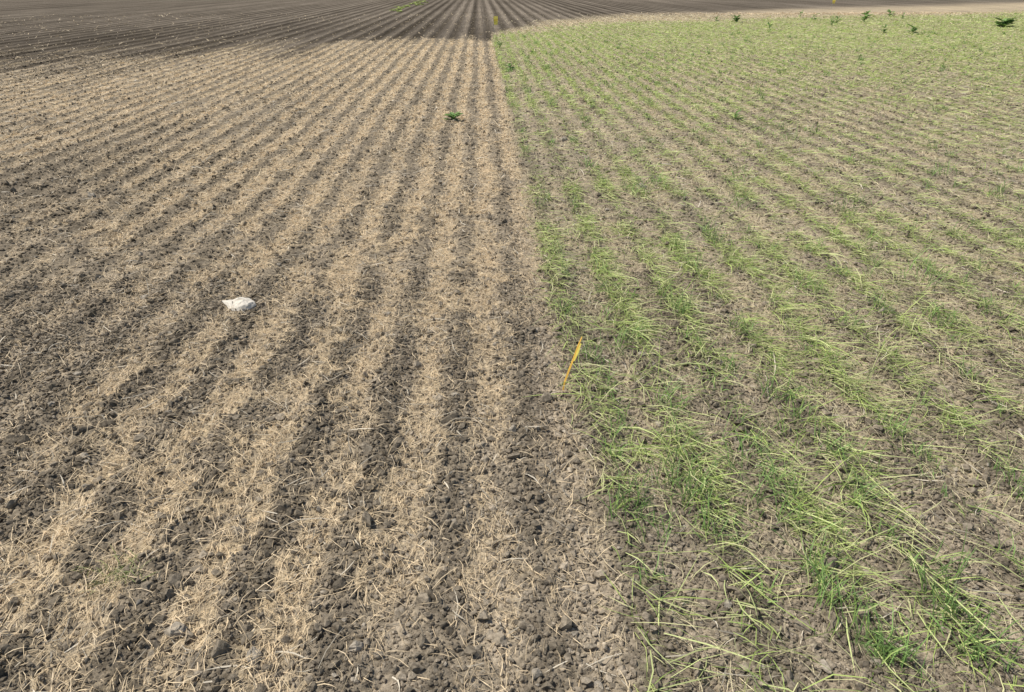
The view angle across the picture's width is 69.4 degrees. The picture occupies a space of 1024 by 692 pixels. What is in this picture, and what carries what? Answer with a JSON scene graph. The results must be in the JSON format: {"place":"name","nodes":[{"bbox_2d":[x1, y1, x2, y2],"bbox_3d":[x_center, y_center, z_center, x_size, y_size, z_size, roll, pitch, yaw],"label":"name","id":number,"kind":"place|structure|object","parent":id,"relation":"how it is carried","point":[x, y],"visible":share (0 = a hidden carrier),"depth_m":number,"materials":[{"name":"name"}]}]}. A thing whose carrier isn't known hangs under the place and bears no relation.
{"place":"outdoors","nodes":[
{"label":"outdoors","id":0,"kind":"place"},
{"bbox_2d":[0,0,1023,691],"bbox_3d":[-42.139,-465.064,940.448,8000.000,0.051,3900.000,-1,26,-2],"label":"ground","id":1,"kind":"structure","parent":0,"point":[234,18],"depth_m":4.54,"materials":[{"name":"soil"}]},
{"bbox_2d":[69,545,155,595],"bbox_3d":[-1.189,0.670,2.212,0.228,0.049,0.235,-19,32,-33],"label":"grass tuft","id":2,"kind":"object","parent":1,"relation":"on","point":[122,576],"visible":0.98,"depth_m":2.21,"materials":[{"name":"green plant"}]},
{"bbox_2d":[163,621,187,639],"bbox_3d":[-0.922,0.774,2.018,0.068,0.030,0.046,-12,36,-14],"label":"field stone","id":3,"kind":"object","parent":1,"relation":"on","point":[173,631],"visible":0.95,"depth_m":2.01,"materials":[{"name":"beige stone"}]},
{"bbox_2d":[222,297,255,311],"bbox_3d":[-1.496,-0.233,4.012,0.221,0.052,0.137,-3,34,3],"label":"pale stone","id":4,"kind":"object","parent":1,"relation":"on","point":[242,303],"visible":1,"depth_m":3.99,"materials":[{"name":"stone"}]},
{"bbox_2d":[246,646,261,665],"bbox_3d":[-0.674,0.809,1.933,0.041,0.029,0.058,-4,30,-25],"label":"field stone","id":5,"kind":"object","parent":1,"relation":"on","point":[253,649],"visible":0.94,"depth_m":1.93,"materials":[{"name":"beige stone"}]},
{"bbox_2d":[347,640,363,652],"bbox_3d":[-0.416,0.796,1.964,0.050,0.024,0.034,-15,22,-36],"label":"field stone","id":6,"kind":"object","parent":1,"relation":"on","point":[356,645],"visible":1,"depth_m":1.96,"materials":[{"name":"beige stone"}]},
{"bbox_2d":[392,0,427,11],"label":"green seedlings","id":7,"kind":"object","parent":1,"relation":"on","point":[401,7],"visible":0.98,"depth_m":47.78,"materials":[{"name":"green plant"}]},
{"bbox_2d":[443,111,462,119],"bbox_3d":[-0.731,-2.873,9.303,0.245,0.124,0.274,15,30,27],"label":"broadleaf weed","id":8,"kind":"object","parent":1,"relation":"on","point":[452,115],"visible":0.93,"depth_m":9.29,"materials":[{"name":"green plant"}]},
{"bbox_2d":[493,16,497,24],"bbox_3d":[-0.542,-10.641,24.529,0.148,0.550,0.038,-1,26,-2],"label":"marker flag","id":9,"kind":"object","parent":1,"relation":"on","point":[495,19],"visible":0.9,"depth_m":24.47,"materials":[{"name":"plastic"}]},
{"bbox_2d":[504,63,514,69],"bbox_3d":[-0.043,-5.474,14.498,0.258,0.165,0.241,14,30,27],"label":"broadleaf weed","id":10,"kind":"object","parent":1,"relation":"on","point":[509,65],"visible":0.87,"depth_m":14.47,"materials":[{"name":"green plant"}]},
{"bbox_2d":[0,47,1023,691],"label":"soil clods","id":11,"kind":"object","parent":1,"relation":"on","point":[52,385],"visible":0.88,"depth_m":2.89,"materials":[{"name":"brown soil"}]},
{"bbox_2d":[0,11,1023,691],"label":"dead straw","id":12,"kind":"object","parent":1,"relation":"on","point":[210,587],"visible":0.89,"depth_m":4.09,"materials":[{"name":"beige plant"}]},
{"bbox_2d":[559,136,566,141],"bbox_3d":[0.563,-2.288,8.163,0.098,0.046,0.068,-5,35,-1],"label":"field stone","id":13,"kind":"object","parent":1,"relation":"on","point":[563,139],"visible":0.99,"depth_m":8.15,"materials":[{"name":"grey stone"}]},
{"bbox_2d":[562,337,581,389],"bbox_3d":[0.257,0.098,3.163,0.093,0.280,0.020,-12,29,-22],"label":"plot marker stake","id":14,"kind":"object","parent":1,"relation":"on","point":[576,352],"visible":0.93,"depth_m":3.15,"materials":[{"name":"orange plastic"}]},
{"bbox_2d":[728,109,743,118],"bbox_3d":[2.826,-2.893,9.306,0.172,0.156,0.177,-10,28,-19],"label":"broadleaf weed","id":15,"kind":"object","parent":1,"relation":"on","point":[735,115],"visible":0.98,"depth_m":9.30,"materials":[{"name":"green plant"}]},
{"bbox_2d":[731,15,741,21],"bbox_3d":[9.183,-13.403,30.294,0.440,0.321,0.591,15,30,28],"label":"broadleaf weed","id":16,"kind":"object","parent":1,"relation":"on","point":[736,18],"visible":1,"depth_m":30.26,"materials":[{"name":"green plant"}]},
{"bbox_2d":[490,10,1023,691],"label":"green grass","id":17,"kind":"structure","parent":1,"relation":"on","point":[832,526],"depth_m":3.87,"materials":[{"name":"green plant"}]},
{"bbox_2d":[860,13,870,21],"bbox_3d":[14.681,-13.653,30.738,0.347,0.374,0.434,-6,27,-12],"label":"broadleaf weed","id":18,"kind":"object","parent":1,"relation":"on","point":[865,17],"visible":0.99,"depth_m":30.67,"materials":[{"name":"green plant"}]},
{"bbox_2d":[886,9,895,15],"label":"broadleaf weed","id":19,"kind":"object","parent":1,"relation":"on","point":[889,11],"visible":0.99,"depth_m":34.90,"materials":[{"name":"green plant"}]},
{"bbox_2d":[906,24,917,32],"bbox_3d":[13.045,-10.325,24.095,0.418,0.319,0.368,12,29,23],"label":"broadleaf weed","id":20,"kind":"object","parent":1,"relation":"on","point":[913,27],"visible":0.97,"depth_m":24.05,"materials":[{"name":"green plant"}]},
{"bbox_2d":[995,17,1014,26],"bbox_3d":[18.131,-11.890,27.201,0.761,0.361,0.690,13,29,24],"label":"broadleaf weed","id":21,"kind":"object","parent":1,"relation":"on","point":[1007,21],"visible":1,"depth_m":27.16,"materials":[{"name":"green plant"}]}
]}

